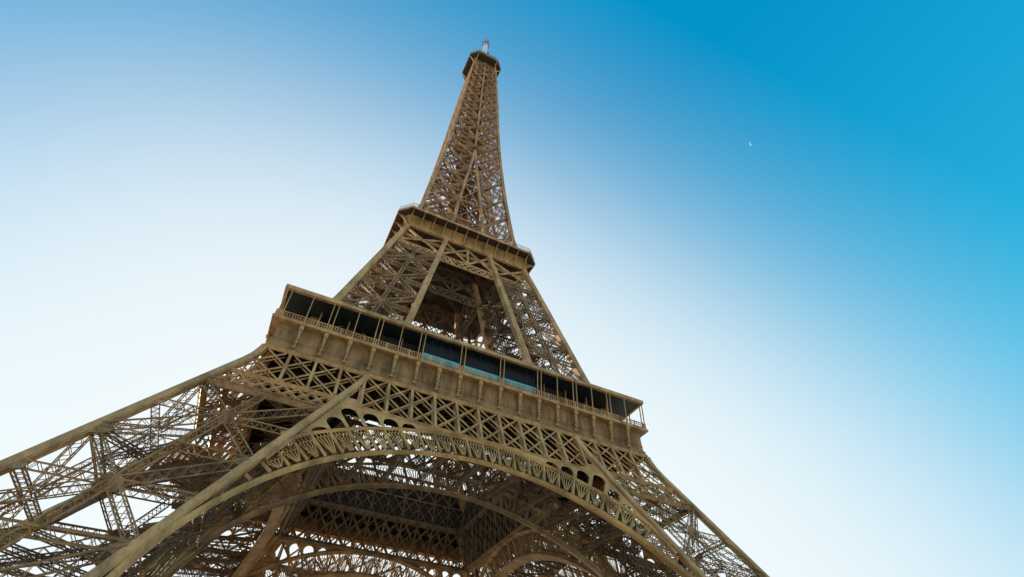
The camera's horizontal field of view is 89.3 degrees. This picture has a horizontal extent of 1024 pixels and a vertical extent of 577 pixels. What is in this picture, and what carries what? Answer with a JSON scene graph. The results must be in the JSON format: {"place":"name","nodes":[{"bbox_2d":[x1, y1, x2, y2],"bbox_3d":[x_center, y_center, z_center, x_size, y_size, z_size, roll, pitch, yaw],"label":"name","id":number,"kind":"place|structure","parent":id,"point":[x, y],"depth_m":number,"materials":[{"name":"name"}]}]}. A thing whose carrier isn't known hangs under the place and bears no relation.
{"place":"outdoors","nodes":[
{"label":"outdoors","id":0,"kind":"place"},
{"bbox_2d":[0,39,769,576],"bbox_3d":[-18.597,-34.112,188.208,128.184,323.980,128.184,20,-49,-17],"label":"lattice tower","id":1,"kind":"structure","parent":0,"point":[324,369],"depth_m":89.09,"materials":[{"name":"metal"}]},
{"bbox_2d":[0,0,1023,576],"label":"sky","id":2,"kind":"structure","parent":0,"point":[817,324],"materials":[{"name":"blue"}]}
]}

